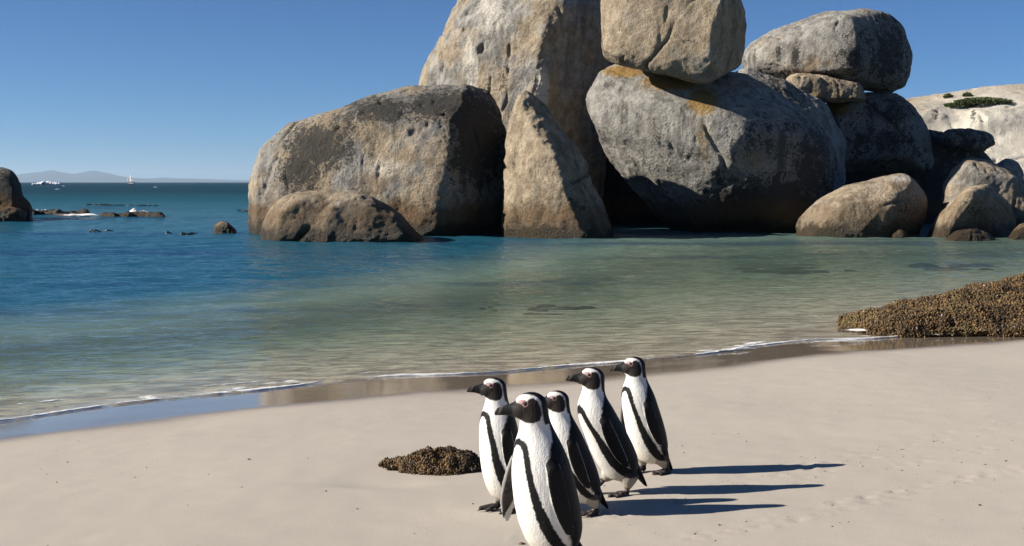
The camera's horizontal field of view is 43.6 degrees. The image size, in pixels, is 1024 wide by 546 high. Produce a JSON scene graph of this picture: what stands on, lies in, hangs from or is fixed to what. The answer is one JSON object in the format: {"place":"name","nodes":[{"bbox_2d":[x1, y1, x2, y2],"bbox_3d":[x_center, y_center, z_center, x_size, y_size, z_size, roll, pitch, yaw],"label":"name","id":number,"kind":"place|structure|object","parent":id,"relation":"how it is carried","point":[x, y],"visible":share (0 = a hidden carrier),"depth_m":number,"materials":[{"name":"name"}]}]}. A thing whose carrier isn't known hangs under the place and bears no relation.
{"place":"outdoors","nodes":[
{"label":"outdoors","id":0,"kind":"place"},
{"bbox_2d":[16,170,249,181],"bbox_3d":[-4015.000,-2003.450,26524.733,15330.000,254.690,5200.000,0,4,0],"label":"mountains","id":1,"kind":"structure","parent":0,"point":[58,176],"depth_m":24689.28,"materials":[{"name":"grey stone"}]},
{"bbox_2d":[2,390,1012,545],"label":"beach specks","id":2,"kind":"object","parent":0,"point":[521,543],"visible":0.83,"depth_m":6.12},
{"bbox_2d":[0,250,1023,545],"bbox_3d":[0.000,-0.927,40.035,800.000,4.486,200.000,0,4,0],"label":"beach","id":3,"kind":"structure","parent":0,"point":[746,428],"depth_m":8.01,"materials":[{"name":"beige sand"}]},
{"bbox_2d":[378,445,481,475],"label":"mussel rock","id":4,"kind":"object","parent":3,"relation":"on","point":[443,461],"visible":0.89,"depth_m":6.52,"materials":[{"name":"brown stone"}]},
{"bbox_2d":[467,377,517,513],"bbox_3d":[-0.044,0.743,5.548,0.220,0.595,0.229,2,5,28],"label":"penguin","id":5,"kind":"object","parent":3,"relation":"on","point":[497,435],"visible":0.67,"depth_m":5.46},
{"bbox_2d":[494,392,582,545],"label":"penguin","id":6,"kind":"object","parent":3,"relation":"on","point":[539,490],"visible":1,"depth_m":4.44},
{"bbox_2d":[501,90,613,238],"bbox_3d":[1.453,-3.082,40.657,3.614,5.364,5.176,0,4,0],"label":"boulder","id":7,"kind":"object","parent":3,"relation":"on","point":[549,191],"visible":0.71,"depth_m":38.94,"materials":[{"name":"stone"}]},
{"bbox_2d":[524,304,595,314],"bbox_3d":[0.688,0.747,19.822,1.399,0.408,2.369,0,4,0],"label":"submerged reef","id":8,"kind":"object","parent":3,"relation":"on","point":[562,307],"visible":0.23,"depth_m":19.95,"materials":[{"name":"stone"}]},
{"bbox_2d":[545,390,608,517],"bbox_3d":[0.251,0.756,5.418,0.257,0.536,0.250,2,5,28],"label":"penguin","id":9,"kind":"object","parent":3,"relation":"on","point":[579,456],"visible":0.61,"depth_m":5.33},
{"bbox_2d":[566,367,646,497],"bbox_3d":[0.439,0.720,5.841,0.276,0.597,0.304,3,5,34],"label":"penguin","id":10,"kind":"object","parent":3,"relation":"on","point":[609,443],"visible":0.99,"depth_m":5.75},
{"bbox_2d":[603,61,664,224],"bbox_3d":[4.672,-5.016,52.223,6.743,8.686,2.902,0,4,0],"label":"boulder","id":11,"kind":"object","parent":3,"relation":"on","point":[624,202],"visible":0.04,"depth_m":51.04,"materials":[{"name":"stone"}]},
{"bbox_2d":[610,356,672,475],"bbox_3d":[0.654,0.700,6.325,0.247,0.590,0.265,3,5,33],"label":"penguin","id":12,"kind":"object","parent":3,"relation":"on","point":[641,420],"visible":0.93,"depth_m":6.23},
{"bbox_2d":[731,263,856,273],"bbox_3d":[7.021,0.067,31.723,3.287,0.484,4.656,0,4,0],"label":"submerged reef","id":13,"kind":"object","parent":3,"relation":"on","point":[742,266],"visible":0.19,"depth_m":31.84,"materials":[{"name":"stone"}]},
{"bbox_2d":[810,339,860,342],"bbox_3d":[3.461,0.716,13.517,1.100,0.026,0.120,-2,5,-26],"label":"shore wash","id":14,"kind":"object","parent":3,"relation":"on","point":[837,340],"visible":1,"depth_m":13.48,"materials":[{"name":"white liquid"}]},
{"bbox_2d":[908,263,994,270],"bbox_3d":[11.012,0.004,32.278,2.752,0.465,3.512,0,4,0],"label":"submerged reef","id":15,"kind":"object","parent":3,"relation":"on","point":[926,266],"visible":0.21,"depth_m":32.25,"materials":[{"name":"stone"}]},
{"bbox_2d":[906,84,1023,172],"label":"rock slope","id":16,"kind":"structure","parent":3,"relation":"on","point":[1002,124],"depth_m":65.02,"materials":[{"name":"stone"}]},
{"bbox_2d":[943,93,953,98],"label":"shrub","id":17,"kind":"object","parent":16,"relation":"on","point":[948,95],"visible":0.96,"depth_m":67.62,"materials":[{"name":"green plant"}]},
{"bbox_2d":[943,101,974,107],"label":"shrub","id":18,"kind":"object","parent":16,"relation":"on","point":[954,104],"visible":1,"depth_m":65.93,"materials":[{"name":"green plant"}]},
{"bbox_2d":[962,91,972,96],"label":"shrub","id":19,"kind":"object","parent":16,"relation":"on","point":[968,94],"visible":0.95,"depth_m":67.63,"materials":[{"name":"green plant"}]},
{"bbox_2d":[953,96,1012,104],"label":"shrub","id":20,"kind":"object","parent":16,"relation":"on","point":[985,100],"visible":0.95,"depth_m":65.81,"materials":[{"name":"green plant"}]},
{"bbox_2d":[920,184,1015,255],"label":"boulder","id":21,"kind":"object","parent":3,"relation":"on","point":[986,208],"visible":0.63,"depth_m":39.40,"materials":[{"name":"stone"}]},
{"bbox_2d":[997,158,1023,177],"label":"boulder","id":22,"kind":"object","parent":3,"relation":"on","point":[1013,166],"visible":0.36,"depth_m":45.35,"materials":[{"name":"stone"}]},
{"bbox_2d":[0,182,1023,421],"bbox_3d":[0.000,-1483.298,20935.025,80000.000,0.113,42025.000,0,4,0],"label":"sea","id":23,"kind":"structure","parent":0,"point":[70,280],"depth_m":24.32,"materials":[{"name":"liquid"}]},
{"bbox_2d":[0,205,26,220],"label":"boulder","id":24,"kind":"object","parent":23,"relation":"in","point":[9,213],"visible":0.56,"depth_m":55.49,"materials":[{"name":"stone"}]},
{"bbox_2d":[0,167,32,220],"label":"boulder","id":25,"kind":"object","parent":23,"relation":"in","point":[11,193],"visible":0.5,"depth_m":57.10,"materials":[{"name":"stone"}]},
{"bbox_2d":[32,181,61,184],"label":"breaking wave","id":26,"kind":"object","parent":23,"relation":"on","point":[47,182],"visible":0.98,"depth_m":910.57,"materials":[{"name":"white liquid"}]},
{"bbox_2d":[32,208,89,214],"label":"reef ledge","id":27,"kind":"object","parent":23,"relation":"in","point":[45,212],"visible":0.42,"depth_m":67.50,"materials":[{"name":"stone"}]},
{"bbox_2d":[55,211,88,215],"bbox_3d":[-22.554,-2.946,65.547,1.670,0.437,2.481,-2,4,-22],"label":"reef ledge","id":28,"kind":"object","parent":23,"relation":"in","point":[62,214],"visible":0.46,"depth_m":64.87,"materials":[{"name":"stone"}]},
{"bbox_2d":[64,213,96,215],"bbox_3d":[-21.542,-2.910,63.904,3.600,0.138,1.000,0,4,0],"label":"reef wash","id":29,"kind":"object","parent":23,"relation":"on","point":[79,214],"visible":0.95,"depth_m":63.91,"materials":[{"name":"white liquid"}]},
{"bbox_2d":[89,229,112,231],"bbox_3d":[-14.245,-1.454,44.396,0.592,0.169,1.102,1,4,19],"label":"kelp","id":30,"kind":"object","parent":23,"relation":"on","point":[98,230],"visible":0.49,"depth_m":44.13},
{"bbox_2d":[127,174,134,184],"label":"sailing ship","id":31,"kind":"object","parent":23,"relation":"on","point":[131,183],"visible":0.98,"depth_m":897.15},
{"bbox_2d":[99,211,164,216],"bbox_3d":[-19.116,-2.877,64.302,2.442,0.481,4.627,-3,5,-38],"label":"reef ledge","id":32,"kind":"object","parent":23,"relation":"on","point":[140,213],"visible":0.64,"depth_m":63.79,"materials":[{"name":"stone"}]},
{"bbox_2d":[165,231,196,234],"bbox_3d":[-10.719,-1.294,42.138,0.922,0.168,1.904,-2,5,-31],"label":"kelp","id":33,"kind":"object","parent":23,"relation":"on","point":[184,233],"visible":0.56,"depth_m":41.72},
{"bbox_2d":[19,372,369,403],"bbox_3d":[-4.138,1.022,9.497,7.038,0.022,0.187,-3,5,-35],"label":"ripple foam","id":34,"kind":"object","parent":23,"relation":"on","point":[203,385],"visible":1,"depth_m":10.70,"materials":[{"name":"white"}]},
{"bbox_2d":[213,221,236,233],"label":"boulder","id":35,"kind":"object","parent":23,"relation":"in","point":[223,227],"visible":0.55,"depth_m":42.41,"materials":[{"name":"stone"}]},
{"bbox_2d":[260,190,423,241],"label":"boulder","id":36,"kind":"object","parent":23,"relation":"in","point":[318,216],"visible":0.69,"depth_m":36.51,"materials":[{"name":"stone"}]},
{"bbox_2d":[248,84,506,236],"bbox_3d":[-4.570,-3.369,42.909,8.852,5.826,6.741,0,4,0],"label":"boulder","id":37,"kind":"object","parent":23,"relation":"in","point":[427,160],"visible":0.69,"depth_m":40.57,"materials":[{"name":"stone"}]},
{"bbox_2d":[0,335,897,420],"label":"shore foam","id":38,"kind":"object","parent":23,"relation":"on","point":[256,389],"visible":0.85,"depth_m":11.31,"materials":[{"name":"white"}]},
{"bbox_2d":[140,335,867,398],"bbox_3d":[-2.003,0.957,10.447,16.983,0.017,0.779,-3,5,-32],"label":"shore foam","id":39,"kind":"object","parent":23,"relation":"on","point":[294,381],"visible":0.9,"depth_m":10.87,"materials":[{"name":"white"}]},
{"bbox_2d":[418,0,609,200],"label":"boulder","id":40,"kind":"object","parent":23,"relation":"in","point":[506,53],"visible":0.3,"depth_m":47.59,"materials":[{"name":"stone"}]},
{"bbox_2d":[586,64,839,232],"bbox_3d":[7.030,-3.958,45.184,8.926,6.985,6.910,0,4,0],"label":"boulder","id":41,"kind":"object","parent":23,"relation":"in","point":[735,152],"visible":0.81,"depth_m":42.94,"materials":[{"name":"stone"}]},
{"bbox_2d":[600,0,746,84],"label":"boulder","id":42,"kind":"object","parent":41,"relation":"on","point":[702,42],"visible":1,"depth_m":41.37,"materials":[{"name":"stone"}]},
{"bbox_2d":[717,347,748,350],"bbox_3d":[2.238,0.762,12.912,0.600,0.028,0.140,-2,5,-29],"label":"shore wash","id":43,"kind":"object","parent":23,"relation":"on","point":[733,348],"visible":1,"depth_m":12.90,"materials":[{"name":"white liquid"}]},
{"bbox_2d":[736,68,845,187],"bbox_3d":[10.636,-4.399,51.919,5.357,7.240,9.834,1,4,8],"label":"boulder","id":44,"kind":"object","parent":23,"relation":"in","point":[818,109],"visible":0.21,"depth_m":47.85,"materials":[{"name":"stone"}]},
{"bbox_2d":[848,329,865,330],"bbox_3d":[4.152,0.646,14.552,1.500,0.028,0.320,-1,4,-9],"label":"rock wash","id":45,"kind":"object","parent":23,"relation":"on","point":[857,329],"visible":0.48,"depth_m":14.50,"materials":[{"name":"white liquid"}]},
{"bbox_2d":[795,173,927,254],"bbox_3d":[11.249,-1.866,41.361,4.364,2.699,3.752,0,4,0],"label":"boulder","id":46,"kind":"object","parent":23,"relation":"in","point":[887,206],"visible":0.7,"depth_m":39.83,"materials":[{"name":"stone"}]},
{"bbox_2d":[892,229,907,237],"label":"boulder","id":47,"kind":"object","parent":23,"relation":"in","point":[899,233],"visible":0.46,"depth_m":39.20,"materials":[{"name":"stone"}]},
{"bbox_2d":[845,130,992,223],"bbox_3d":[16.698,-3.494,55.094,7.763,5.508,4.702,0,4,0],"label":"boulder","id":48,"kind":"object","parent":23,"relation":"in","point":[931,181],"visible":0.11,"depth_m":52.82,"materials":[{"name":"stone"}]},
{"bbox_2d":[826,91,933,171],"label":"boulder","id":49,"kind":"object","parent":48,"relation":"on","point":[884,131],"visible":0.67,"depth_m":51.17,"materials":[{"name":"stone"}]},
{"bbox_2d":[786,73,865,102],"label":"boulder","id":50,"kind":"object","parent":49,"relation":"on","point":[826,89],"visible":0.74,"depth_m":50.22,"materials":[{"name":"stone"}]},
{"bbox_2d":[742,8,912,92],"bbox_3d":[13.139,-9.260,53.652,7.232,3.534,7.003,0,4,0],"label":"boulder","id":51,"kind":"object","parent":49,"relation":"on","point":[867,49],"visible":0.8,"depth_m":51.22,"materials":[{"name":"stone"}]},
{"bbox_2d":[939,128,994,151],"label":"boulder","id":52,"kind":"object","parent":48,"relation":"on","point":[968,139],"visible":1,"depth_m":51.67,"materials":[{"name":"stone"}]},
{"bbox_2d":[836,273,1023,337],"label":"mussel rock","id":53,"kind":"object","parent":23,"relation":"in","point":[992,308],"visible":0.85,"depth_m":14.29,"materials":[{"name":"brown stone"}]},
{"bbox_2d":[942,229,1000,250],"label":"boulder","id":54,"kind":"object","parent":23,"relation":"in","point":[970,235],"visible":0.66,"depth_m":37.59,"materials":[{"name":"stone"}]},
{"bbox_2d":[941,158,1023,227],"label":"boulder","id":55,"kind":"object","parent":23,"relation":"in","point":[1007,185],"visible":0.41,"depth_m":41.57,"materials":[{"name":"stone"}]},
{"bbox_2d":[1006,223,1023,251],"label":"boulder","id":56,"kind":"object","parent":23,"relation":"in","point":[1017,232],"visible":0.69,"depth_m":38.06,"materials":[{"name":"stone"}]},
{"bbox_2d":[0,0,1023,179],"label":"sky","id":57,"kind":"structure","parent":0,"point":[195,89],"materials":[{"name":"blue"}]}
]}

